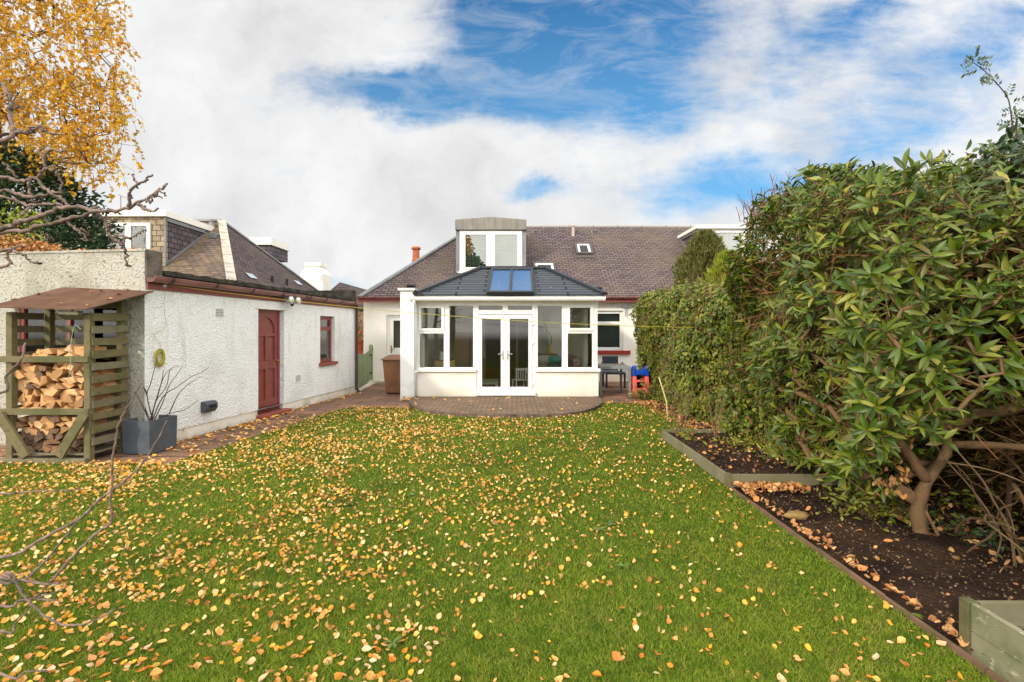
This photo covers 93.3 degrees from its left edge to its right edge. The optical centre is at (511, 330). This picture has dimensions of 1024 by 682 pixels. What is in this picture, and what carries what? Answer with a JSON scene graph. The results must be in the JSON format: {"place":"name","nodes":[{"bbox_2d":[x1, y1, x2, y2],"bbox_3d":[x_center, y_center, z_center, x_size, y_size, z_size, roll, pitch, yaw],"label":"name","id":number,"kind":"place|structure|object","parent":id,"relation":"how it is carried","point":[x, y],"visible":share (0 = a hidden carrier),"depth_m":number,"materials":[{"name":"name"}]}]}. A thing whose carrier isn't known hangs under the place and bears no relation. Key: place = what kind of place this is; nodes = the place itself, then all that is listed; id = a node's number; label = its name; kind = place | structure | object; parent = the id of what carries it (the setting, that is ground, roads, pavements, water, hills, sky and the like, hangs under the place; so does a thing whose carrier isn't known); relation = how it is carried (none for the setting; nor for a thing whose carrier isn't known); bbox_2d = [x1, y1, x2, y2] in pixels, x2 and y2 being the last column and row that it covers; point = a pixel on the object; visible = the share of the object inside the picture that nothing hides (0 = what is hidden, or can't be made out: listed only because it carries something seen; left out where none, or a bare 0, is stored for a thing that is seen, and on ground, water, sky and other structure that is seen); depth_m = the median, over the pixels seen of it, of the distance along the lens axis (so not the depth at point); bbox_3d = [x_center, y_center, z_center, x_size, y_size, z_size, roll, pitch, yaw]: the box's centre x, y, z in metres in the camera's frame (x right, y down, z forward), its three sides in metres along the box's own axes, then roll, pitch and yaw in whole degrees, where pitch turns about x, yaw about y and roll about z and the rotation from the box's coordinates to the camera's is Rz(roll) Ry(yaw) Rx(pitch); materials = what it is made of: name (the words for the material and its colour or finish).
{"place":"outdoors","nodes":[
{"label":"outdoors","id":0,"kind":"place"},
{"bbox_2d":[0,381,640,463],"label":"paved path","id":1,"kind":"structure","parent":0,"point":[375,395],"depth_m":8.93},
{"bbox_2d":[0,287,153,463],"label":"log store","id":2,"kind":"structure","parent":1,"relation":"on","point":[69,298],"depth_m":5.93,"materials":[{"name":"wood"}]},
{"bbox_2d":[35,445,42,450],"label":"firewood log","id":3,"kind":"object","parent":2,"relation":"on","point":[38,447],"visible":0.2,"depth_m":5.93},
{"bbox_2d":[31,439,45,446],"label":"firewood log","id":4,"kind":"object","parent":3,"relation":"on","point":[34,444],"visible":0.22,"depth_m":5.94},
{"bbox_2d":[34,431,45,442],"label":"firewood log","id":5,"kind":"object","parent":4,"relation":"on","point":[39,436],"visible":0.33,"depth_m":5.91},
{"bbox_2d":[122,415,176,454],"bbox_3d":[-4.830,1.374,6.457,0.406,0.428,0.494,0,0,5],"label":"planter","id":6,"kind":"object","parent":1,"relation":"on","point":[139,437],"visible":0.82,"depth_m":6.25,"materials":[{"name":"metal"}]},
{"bbox_2d":[136,359,208,420],"bbox_3d":[-4.586,0.810,6.443,0.988,0.872,0.246,0,0,0],"label":"bare shrub","id":7,"kind":"object","parent":6,"relation":"on","point":[146,413],"visible":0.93,"depth_m":6.45,"materials":[{"name":"plant"}]},
{"bbox_2d":[0,248,361,448],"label":"garage","id":8,"kind":"structure","parent":1,"relation":"on","point":[259,354],"depth_m":7.49,"materials":[{"name":"white paint"}]},
{"bbox_2d":[0,200,61,253],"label":"wall creeper","id":9,"kind":"object","parent":8,"relation":"on","point":[10,241],"depth_m":6.83,"materials":[{"name":"brown plant"}]},
{"bbox_2d":[19,308,115,390],"bbox_3d":[-6.111,0.235,6.718,1.650,1.230,0.060,0,0,8],"label":"window","id":10,"kind":"structure","parent":8,"relation":"in","point":[22,322],"depth_m":6.74,"materials":[{"name":"red paint"}]},
{"bbox_2d":[4,246,153,305],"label":"roof leaf litter","id":11,"kind":"object","parent":8,"relation":"on","point":[83,249],"visible":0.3,"depth_m":6.55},
{"bbox_2d":[201,400,217,412],"bbox_3d":[-4.702,1.175,7.516,0.121,0.170,0.230,0,0,8],"label":"socket box","id":12,"kind":"object","parent":8,"relation":"attached to","point":[209,406],"visible":1,"depth_m":7.45,"materials":[{"name":"grey plastic"}]},
{"bbox_2d":[257,312,278,412],"bbox_3d":[-4.645,0.583,9.144,0.106,1.865,0.670,0,0,8],"label":"door","id":13,"kind":"structure","parent":8,"relation":"in","point":[268,360],"depth_m":9.18,"materials":[{"name":"red paint"}]},
{"bbox_2d":[283,296,300,305],"bbox_3d":[-4.345,-0.578,9.511,0.220,0.197,0.396,0,0,8],"label":"floodlight","id":14,"kind":"object","parent":8,"relation":"attached to","point":[293,299],"visible":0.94,"depth_m":9.40,"materials":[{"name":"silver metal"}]},
{"bbox_2d":[320,316,331,362],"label":"window","id":15,"kind":"structure","parent":8,"relation":"in","point":[325,321],"depth_m":11.27,"materials":[{"name":"red paint"}]},
{"bbox_3d":[-4.816,-0.645,6.722,0.066,0.070,0.062,0,0,0],"label":"line hook","id":16,"kind":"object","parent":8,"relation":"attached to","visible":0},
{"bbox_2d":[154,294,165,366],"bbox_3d":[-4.846,-0.059,6.669,0.037,1.123,0.188,0,0,8],"label":"cord coil","id":17,"kind":"object","parent":16,"relation":"hanging from","point":[162,361],"visible":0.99,"depth_m":6.67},
{"bbox_2d":[170,285,698,327],"bbox_3d":[-0.320,-0.347,7.654,9.187,0.588,0.009,0,0,-12],"label":"washing line","id":18,"kind":"object","parent":16,"relation":"hanging from","point":[466,317],"visible":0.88,"depth_m":7.58,"materials":[{"name":"plastic"}]},
{"bbox_2d":[0,391,586,465],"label":"path leaf litter","id":19,"kind":"object","parent":1,"relation":"on","point":[210,434],"visible":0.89,"depth_m":7.35,"materials":[{"name":"plant"}]},
{"bbox_2d":[358,345,372,386],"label":"side gate","id":20,"kind":"structure","parent":1,"relation":"on","point":[365,367],"depth_m":14.16,"materials":[{"name":"green paint"}]},
{"bbox_2d":[381,355,399,392],"bbox_3d":[-2.966,1.110,12.429,0.626,0.977,0.738,0,0,0],"label":"wheelie bin","id":21,"kind":"object","parent":1,"relation":"on","point":[391,366],"visible":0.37,"depth_m":12.15,"materials":[{"name":"brown plastic"}]},
{"bbox_2d":[398,288,422,399],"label":"garden wall","id":22,"kind":"structure","parent":1,"relation":"on","point":[407,354],"depth_m":11.20,"materials":[{"name":"paint"}]},
{"bbox_2d":[409,266,607,395],"bbox_3d":[-0.076,-0.085,13.357,4.588,3.410,4.585,0,0,0],"label":"conservatory","id":23,"kind":"object","parent":1,"relation":"on","point":[540,287],"visible":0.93,"depth_m":11.44,"materials":[{"name":"white plastic"}]},
{"bbox_2d":[417,304,446,367],"bbox_3d":[-1.903,0.119,11.470,0.708,1.536,0.100,0,0,0],"label":"window","id":24,"kind":"structure","parent":23,"relation":"in","point":[443,329],"depth_m":11.45,"materials":[{"name":"white plastic"}]},
{"bbox_2d":[447,304,475,367],"bbox_3d":[-1.202,0.119,11.485,0.695,1.536,0.070,0,0,0],"label":"window","id":25,"kind":"structure","parent":23,"relation":"in","point":[448,305],"depth_m":11.45,"materials":[{"name":"white plastic"}]},
{"bbox_2d":[478,314,484,357],"bbox_3d":[-0.998,0.125,15.195,0.297,1.450,0.090,0,0,0],"label":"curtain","id":26,"kind":"object","parent":23,"relation":"hanging from","point":[483,338],"visible":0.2,"depth_m":15.16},
{"bbox_2d":[477,315,504,390],"bbox_3d":[-0.498,0.516,11.415,0.673,1.801,0.120,0,0,0],"label":"french door","id":27,"kind":"structure","parent":23,"relation":"in","point":[480,388],"depth_m":11.42,"materials":[{"name":"white plastic"}]},
{"bbox_2d":[505,315,533,390],"bbox_3d":[0.182,0.516,11.415,0.676,1.801,0.120,0,0,0],"label":"french door","id":28,"kind":"structure","parent":23,"relation":"in","point":[507,317],"depth_m":11.42,"materials":[{"name":"white plastic"}]},
{"bbox_2d":[540,312,549,353],"bbox_3d":[1.042,0.125,15.195,0.297,1.450,0.090,0,0,0],"label":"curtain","id":29,"kind":"object","parent":23,"relation":"hanging from","point":[544,335],"visible":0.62,"depth_m":15.16,"materials":[{"name":"fabric"}]},
{"bbox_2d":[535,304,564,367],"bbox_3d":[0.897,0.119,11.485,0.695,1.536,0.070,0,0,0],"label":"window","id":30,"kind":"structure","parent":23,"relation":"in","point":[536,305],"depth_m":11.45,"materials":[{"name":"white plastic"}]},
{"bbox_2d":[565,304,597,367],"bbox_3d":[1.635,0.119,11.470,0.781,1.536,0.100,0,0,0],"label":"window","id":31,"kind":"structure","parent":23,"relation":"in","point":[593,329],"depth_m":11.45,"materials":[{"name":"white plastic"}]},
{"bbox_2d":[575,308,591,366],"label":"side window","id":32,"kind":"structure","parent":23,"relation":"in","point":[589,334],"depth_m":12.19,"materials":[{"name":"white plastic"}]},
{"bbox_2d":[601,356,625,387],"bbox_3d":[2.900,1.165,13.780,0.620,0.870,0.560,0,0,0],"label":"garden chair","id":33,"kind":"object","parent":1,"relation":"on","point":[609,360],"visible":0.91,"depth_m":14.00,"materials":[{"name":"metal"}]},
{"bbox_2d":[598,364,630,394],"bbox_3d":[2.570,1.240,12.500,0.780,0.720,1.000,0,0,0],"label":"garden table","id":34,"kind":"object","parent":1,"relation":"on","point":[612,366],"visible":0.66,"depth_m":12.01,"materials":[{"name":"grey metal"}]},
{"bbox_2d":[631,366,649,395],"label":"child steps","id":35,"kind":"structure","parent":1,"relation":"on","point":[636,373],"depth_m":12.00,"materials":[{"name":"red plastic"}]},
{"bbox_2d":[434,359,456,366],"bbox_3d":[-1.715,1.140,12.515,0.530,0.780,0.470,0,0,0],"label":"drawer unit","id":36,"kind":"object","parent":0,"point":[440,363],"visible":0.18,"depth_m":12.28,"materials":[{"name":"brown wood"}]},
{"bbox_2d":[452,332,470,366],"bbox_3d":[-1.500,0.780,14.440,0.500,1.500,0.520,0,0,0],"label":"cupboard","id":37,"kind":"object","parent":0,"point":[461,347],"visible":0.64,"depth_m":14.18,"materials":[{"name":"brown wood"}]},
{"bbox_2d":[482,379,498,386],"bbox_3d":[-0.665,1.410,12.550,0.630,0.240,0.700,0,0,0],"label":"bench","id":38,"kind":"object","parent":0,"point":[491,381],"visible":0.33,"depth_m":12.32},
{"bbox_2d":[0,403,992,681],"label":"lawn","id":39,"kind":"structure","parent":0,"point":[594,445],"depth_m":3.27,"materials":[{"name":"plant"}]},
{"bbox_2d":[0,82,167,679],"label":"bare tree","id":40,"kind":"object","parent":39,"relation":"on","point":[96,211],"visible":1,"depth_m":2.28,"materials":[{"name":"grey plant"}]},
{"bbox_2d":[0,400,949,681],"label":"leaf litter","id":41,"kind":"object","parent":39,"relation":"on","point":[266,562],"visible":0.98,"depth_m":3.97,"materials":[{"name":"plant"}]},
{"bbox_2d":[727,484,1008,681],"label":"lawn edging","id":42,"kind":"object","parent":39,"relation":"on","point":[978,664],"visible":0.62,"depth_m":2.83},
{"bbox_2d":[482,379,526,386],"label":"floor","id":43,"kind":"structure","parent":0,"point":[519,383],"depth_m":13.80,"materials":[{"name":"brown wood"}]},
{"bbox_2d":[512,368,527,386],"bbox_3d":[0.205,1.230,12.300,0.330,0.600,0.280,0,0,-20],"label":"child chair","id":44,"kind":"object","parent":43,"relation":"on","point":[520,379],"visible":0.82,"depth_m":12.19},
{"bbox_2d":[547,354,580,366],"bbox_3d":[1.375,1.100,13.100,0.690,0.860,2.200,0,0,0],"label":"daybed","id":45,"kind":"object","parent":43,"relation":"on","point":[574,361],"visible":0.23,"depth_m":12.38,"materials":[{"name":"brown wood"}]},
{"bbox_2d":[414,396,596,413],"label":"patio","id":46,"kind":"structure","parent":0,"point":[530,405],"depth_m":10.24,"materials":[{"name":"brick"}]},
{"bbox_2d":[0,0,1023,289],"label":"sky","id":47,"kind":"structure","parent":0,"point":[352,135],"materials":[{"name":"white"}]},
{"bbox_2d":[636,391,711,428],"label":"hedge bottom soil","id":48,"kind":"structure","parent":0,"point":[673,410],"depth_m":8.99,"materials":[{"name":"soil"}]},
{"bbox_2d":[627,378,660,399],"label":"young plant","id":49,"kind":"object","parent":48,"relation":"on","point":[642,395],"visible":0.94,"depth_m":11.34,"materials":[{"name":"green plant"}]},
{"bbox_2d":[669,228,729,285],"bbox_3d":[4.820,-0.476,12.011,2.492,4.152,2.760,0,0,0],"label":"conifer","id":50,"kind":"object","parent":48,"relation":"on","point":[702,248],"visible":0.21,"depth_m":11.73,"materials":[{"name":"green plant"}]},
{"bbox_2d":[697,249,740,285],"bbox_3d":[4.364,-0.028,9.673,1.988,3.256,2.105,0,0,0],"label":"golden shrub","id":51,"kind":"object","parent":48,"relation":"on","point":[716,271],"visible":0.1,"depth_m":9.56,"materials":[{"name":"green plant"}]},
{"bbox_2d":[629,258,843,467],"bbox_3d":[3.849,0.267,9.175,1.737,3.109,7.707,0,0,0],"label":"ivy hedge","id":52,"kind":"object","parent":48,"relation":"on","point":[670,352],"visible":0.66,"depth_m":8.53,"materials":[{"name":"green plant"}]},
{"bbox_2d":[663,440,1023,645],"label":"border soil","id":53,"kind":"structure","parent":0,"point":[936,546],"depth_m":3.44,"materials":[{"name":"soil"}]},
{"bbox_2d":[660,429,838,486],"bbox_3d":[2.940,1.540,6.099,1.490,0.160,2.329,0,0,0],"label":"raised bed","id":54,"kind":"object","parent":53,"relation":"on","point":[723,474],"visible":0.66,"depth_m":5.58,"materials":[{"name":"soil"}]},
{"bbox_2d":[662,384,692,436],"bbox_3d":[2.394,1.152,7.011,0.356,0.779,0.251,0,0,-23],"label":"bare shrub","id":55,"kind":"object","parent":54,"relation":"on","point":[677,413],"visible":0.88,"depth_m":7.01,"materials":[{"name":"plant"}]},
{"bbox_2d":[707,389,724,441],"bbox_3d":[2.763,1.163,6.560,0.230,0.759,0.248,0,0,19],"label":"bare shrub","id":56,"kind":"object","parent":54,"relation":"on","point":[715,434],"visible":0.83,"depth_m":6.56,"materials":[{"name":"plant"}]},
{"bbox_2d":[682,427,767,459],"bbox_3d":[3.007,1.449,6.396,1.478,0.232,1.242,0,0,-40],"label":"ground plant","id":57,"kind":"object","parent":54,"relation":"on","point":[735,439],"visible":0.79,"depth_m":6.33,"materials":[{"name":"green plant"}]},
{"bbox_2d":[783,510,808,520],"bbox_3d":[2.403,1.565,4.102,0.215,0.080,0.114,0,0,0],"label":"stone","id":58,"kind":"object","parent":53,"relation":"on","point":[801,515],"visible":0.94,"depth_m":4.07,"materials":[{"name":"stone"}]},
{"bbox_2d":[607,399,1023,676],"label":"border leaf litter","id":59,"kind":"object","parent":53,"relation":"on","point":[748,488],"visible":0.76,"depth_m":4.12,"materials":[{"name":"plant"}]},
{"bbox_2d":[673,432,1023,665],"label":"bark chips","id":60,"kind":"object","parent":53,"relation":"on","point":[947,605],"visible":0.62,"depth_m":3.55,"materials":[{"name":"wood"}]},
{"bbox_2d":[790,464,941,531],"bbox_3d":[3.049,1.349,4.210,1.004,0.509,1.075,0,0,0],"label":"ground plant","id":61,"kind":"object","parent":53,"relation":"on","point":[854,503],"visible":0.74,"depth_m":4.15,"materials":[{"name":"green plant"}]},
{"bbox_2d":[709,147,1023,533],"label":"rhododendron","id":62,"kind":"object","parent":53,"relation":"on","point":[864,449],"visible":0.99,"depth_m":3.52,"materials":[{"name":"green plant"}]},
{"bbox_2d":[777,157,1023,524],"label":"dead hedge","id":63,"kind":"object","parent":53,"relation":"on","point":[950,477],"visible":0.06,"depth_m":4.19,"materials":[{"name":"plant"}]},
{"bbox_2d":[841,477,969,525],"bbox_3d":[3.342,1.372,4.122,0.810,0.500,0.838,0,0,0],"label":"ground plant","id":64,"kind":"object","parent":53,"relation":"on","point":[901,502],"visible":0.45,"depth_m":4.04,"materials":[{"name":"green plant"}]},
{"bbox_2d":[837,392,1023,566],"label":"bare bramble","id":65,"kind":"object","parent":53,"relation":"on","point":[1009,531],"visible":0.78,"depth_m":3.33,"materials":[{"name":"plant"}]},
{"bbox_2d":[903,513,1023,559],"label":"ground plant","id":66,"kind":"object","parent":53,"relation":"on","point":[990,541],"visible":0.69,"depth_m":3.66,"materials":[{"name":"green plant"}]},
{"bbox_2d":[931,476,1023,530],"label":"ground plant","id":67,"kind":"object","parent":53,"relation":"on","point":[978,508],"visible":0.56,"depth_m":4.13,"materials":[{"name":"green plant"}]},
{"bbox_2d":[934,45,1023,202],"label":"wild rose","id":68,"kind":"object","parent":53,"relation":"on","point":[987,81],"visible":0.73,"depth_m":3.80,"materials":[{"name":"green plant"}]},
{"bbox_2d":[937,116,1023,526],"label":"holly","id":69,"kind":"object","parent":53,"relation":"on","point":[1002,145],"visible":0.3,"depth_m":3.72,"materials":[{"name":"green plant"}]},
{"bbox_2d":[959,597,1023,681],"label":"raised bed","id":70,"kind":"object","parent":53,"relation":"on","point":[993,630],"visible":0.81,"depth_m":2.33,"materials":[{"name":"wood"}]},
{"label":"ground","id":71,"kind":"structure","parent":0,"visible":0},
{"bbox_2d":[0,129,126,250],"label":"evergreen bush","id":72,"kind":"object","parent":71,"relation":"on","point":[69,236],"visible":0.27,"depth_m":8.87,"materials":[{"name":"green plant"}]},
{"bbox_2d":[0,0,145,224],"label":"birch","id":73,"kind":"object","parent":71,"relation":"on","point":[79,148],"visible":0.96,"depth_m":8.93,"materials":[{"name":"yellow plant"}]},
{"bbox_2d":[20,210,317,290],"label":"neighbour house","id":74,"kind":"structure","parent":71,"relation":"on","point":[218,248],"depth_m":15.97,"materials":[{"name":"brown stone"}]},
{"bbox_2d":[106,223,150,248],"bbox_3d":[-12.036,-2.766,15.169,1.372,1.247,0.058,0,0,0],"label":"window","id":75,"kind":"structure","parent":74,"relation":"in","point":[143,240],"depth_m":15.19,"materials":[{"name":"white plastic"}]},
{"bbox_2d":[300,263,330,289],"bbox_3d":[-9.742,-0.872,24.050,1.087,4.945,1.100,0,0,0],"label":"white chimney","id":76,"kind":"object","parent":71,"relation":"on","point":[317,276],"visible":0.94,"depth_m":23.59,"materials":[{"name":"paint"}]},
{"bbox_2d":[331,282,365,353],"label":"house","id":77,"kind":"structure","parent":71,"relation":"on","point":[342,286],"depth_m":34.00,"materials":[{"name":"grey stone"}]},
{"bbox_2d":[358,307,363,350],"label":"green bush","id":78,"kind":"object","parent":71,"relation":"on","point":[359,335],"visible":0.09,"depth_m":19.38,"materials":[{"name":"green plant"}]},
{"bbox_2d":[409,396,601,417],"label":"patio kerb","id":79,"kind":"structure","parent":71,"relation":"on","point":[413,405],"depth_m":9.04,"materials":[{"name":"concrete"}]},
{"bbox_2d":[356,217,791,382],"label":"house","id":80,"kind":"structure","parent":71,"relation":"on","point":[621,265],"depth_m":16.23,"materials":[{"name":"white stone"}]},
{"bbox_2d":[389,317,399,354],"bbox_3d":[-3.490,0.545,15.401,0.840,1.950,0.099,0,0,0],"label":"back door","id":81,"kind":"structure","parent":80,"relation":"in","point":[392,351],"depth_m":15.40,"materials":[{"name":"white plastic"}]},
{"bbox_2d":[458,231,521,272],"bbox_3d":[-0.704,-2.631,16.190,2.201,1.420,0.300,0,0,0],"label":"dormer window","id":82,"kind":"structure","parent":80,"relation":"in","point":[477,248],"depth_m":16.32,"materials":[{"name":"white plastic"}]},
{"bbox_2d":[487,322,500,332],"bbox_3d":[-0.675,-0.125,19.430,0.650,0.450,0.060,0,0,0],"label":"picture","id":83,"kind":"object","parent":80,"relation":"attached to","point":[493,327],"visible":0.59,"depth_m":19.44},
{"bbox_2d":[533,261,555,269],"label":"roof window","id":84,"kind":"structure","parent":80,"relation":"in","point":[551,264],"depth_m":16.48,"materials":[{"name":"white glass"}]},
{"bbox_2d":[574,242,594,257],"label":"roof window","id":85,"kind":"structure","parent":80,"relation":"in","point":[583,249],"depth_m":17.30,"materials":[{"name":"white glass"}]},
{"bbox_2d":[598,311,622,349],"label":"window","id":86,"kind":"structure","parent":80,"relation":"in","point":[609,337],"depth_m":15.56,"materials":[{"name":"white plastic"}]},
{"bbox_2d":[697,229,791,262],"bbox_3d":[8.043,-2.859,16.590,3.400,1.219,0.240,0,0,0],"label":"dormer window","id":87,"kind":"structure","parent":80,"relation":"in","point":[728,236],"depth_m":16.70,"materials":[{"name":"white plastic"}]},
{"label":"firewood log","id":88,"kind":"object","parent":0,"visible":0},
{"bbox_2d":[55,431,66,440],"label":"firewood log","id":89,"kind":"object","parent":88,"relation":"on","point":[58,436],"visible":0.27,"depth_m":5.93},
{"bbox_2d":[60,425,69,433],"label":"firewood log","id":90,"kind":"object","parent":89,"relation":"on","point":[65,429],"visible":0.22,"depth_m":5.92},
{"bbox_2d":[56,421,66,426],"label":"firewood log","id":91,"kind":"object","parent":90,"relation":"on","point":[61,423],"visible":0.33,"depth_m":5.94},
{"bbox_2d":[46,415,71,422],"bbox_3d":[-5.596,1.059,6.074,0.172,0.114,0.365,2,2,3],"label":"firewood log","id":92,"kind":"object","parent":91,"relation":"on","point":[54,418],"visible":0.24,"depth_m":5.90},
{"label":"firewood log","id":93,"kind":"object","parent":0,"visible":0},
{"bbox_2d":[28,415,44,423],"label":"firewood log","id":94,"kind":"object","parent":93,"relation":"on","point":[32,419],"visible":0.3,"depth_m":5.91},
{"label":"firewood log","id":95,"kind":"object","parent":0,"visible":0},
{"bbox_2d":[45,401,60,407],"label":"firewood log","id":96,"kind":"object","parent":95,"relation":"on","point":[55,404],"visible":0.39,"depth_m":5.91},
{"bbox_2d":[43,395,59,403],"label":"firewood log","id":97,"kind":"object","parent":96,"relation":"on","point":[49,399],"visible":0.38,"depth_m":5.92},
{"bbox_2d":[44,387,64,395],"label":"firewood log","id":98,"kind":"object","parent":97,"relation":"on","point":[53,391],"visible":0.49,"depth_m":5.90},
{"label":"firewood log","id":99,"kind":"object","parent":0,"visible":0},
{"bbox_2d":[74,394,107,407],"bbox_3d":[-5.273,0.876,6.067,0.105,0.129,0.350,0,0,4],"label":"firewood log","id":100,"kind":"object","parent":99,"relation":"on","point":[79,403],"visible":0.5,"depth_m":5.91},
{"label":"firewood log","id":101,"kind":"object","parent":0,"visible":0},
{"bbox_2d":[63,394,75,402],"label":"firewood log","id":102,"kind":"object","parent":101,"relation":"on","point":[68,398],"visible":0.37,"depth_m":5.90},
{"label":"firewood log","id":103,"kind":"object","parent":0,"visible":0},
{"bbox_2d":[31,384,45,388],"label":"firewood log","id":104,"kind":"object","parent":103,"relation":"on","point":[38,386],"visible":0.35,"depth_m":5.93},
{"bbox_2d":[40,376,62,385],"bbox_3d":[-5.733,0.611,6.070,0.081,0.133,0.349,0,0,-4],"label":"firewood log","id":105,"kind":"object","parent":104,"relation":"on","point":[44,380],"visible":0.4,"depth_m":5.91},
{"label":"firewood log","id":106,"kind":"object","parent":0,"visible":0},
{"bbox_2d":[77,382,101,389],"bbox_3d":[-5.296,0.679,6.097,0.096,0.073,0.322,10,4,7],"label":"firewood log","id":107,"kind":"object","parent":106,"relation":"on","point":[81,386],"visible":0.39,"depth_m":5.96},
{"bbox_2d":[76,374,101,383],"bbox_3d":[-5.290,0.600,6.096,0.143,0.088,0.377,-13,5,-2],"label":"firewood log","id":108,"kind":"object","parent":107,"relation":"on","point":[81,380],"visible":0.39,"depth_m":5.92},
{"bbox_2d":[64,374,97,384],"bbox_3d":[-5.373,0.592,6.067,0.182,0.116,0.348,5,5,10],"label":"firewood log","id":109,"kind":"object","parent":108,"relation":"on","point":[72,380],"visible":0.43,"depth_m":5.91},
{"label":"firewood log","id":110,"kind":"object","parent":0,"visible":0},
{"bbox_2d":[24,370,36,378],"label":"firewood log","id":111,"kind":"object","parent":110,"relation":"on","point":[31,374],"visible":0.41,"depth_m":5.92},
{"bbox_2d":[20,363,54,371],"bbox_3d":[-5.954,0.464,6.109,0.190,0.113,0.338,14,-5,5],"label":"firewood log","id":112,"kind":"object","parent":111,"relation":"on","point":[24,367],"visible":0.43,"depth_m":5.95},
{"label":"firewood log","id":113,"kind":"object","parent":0,"visible":0},
{"bbox_2d":[50,369,70,378],"bbox_3d":[-5.565,0.514,6.052,0.107,0.180,0.338,45,-1,-4],"label":"firewood log","id":114,"kind":"object","parent":113,"relation":"on","point":[59,373],"visible":0.41,"depth_m":5.89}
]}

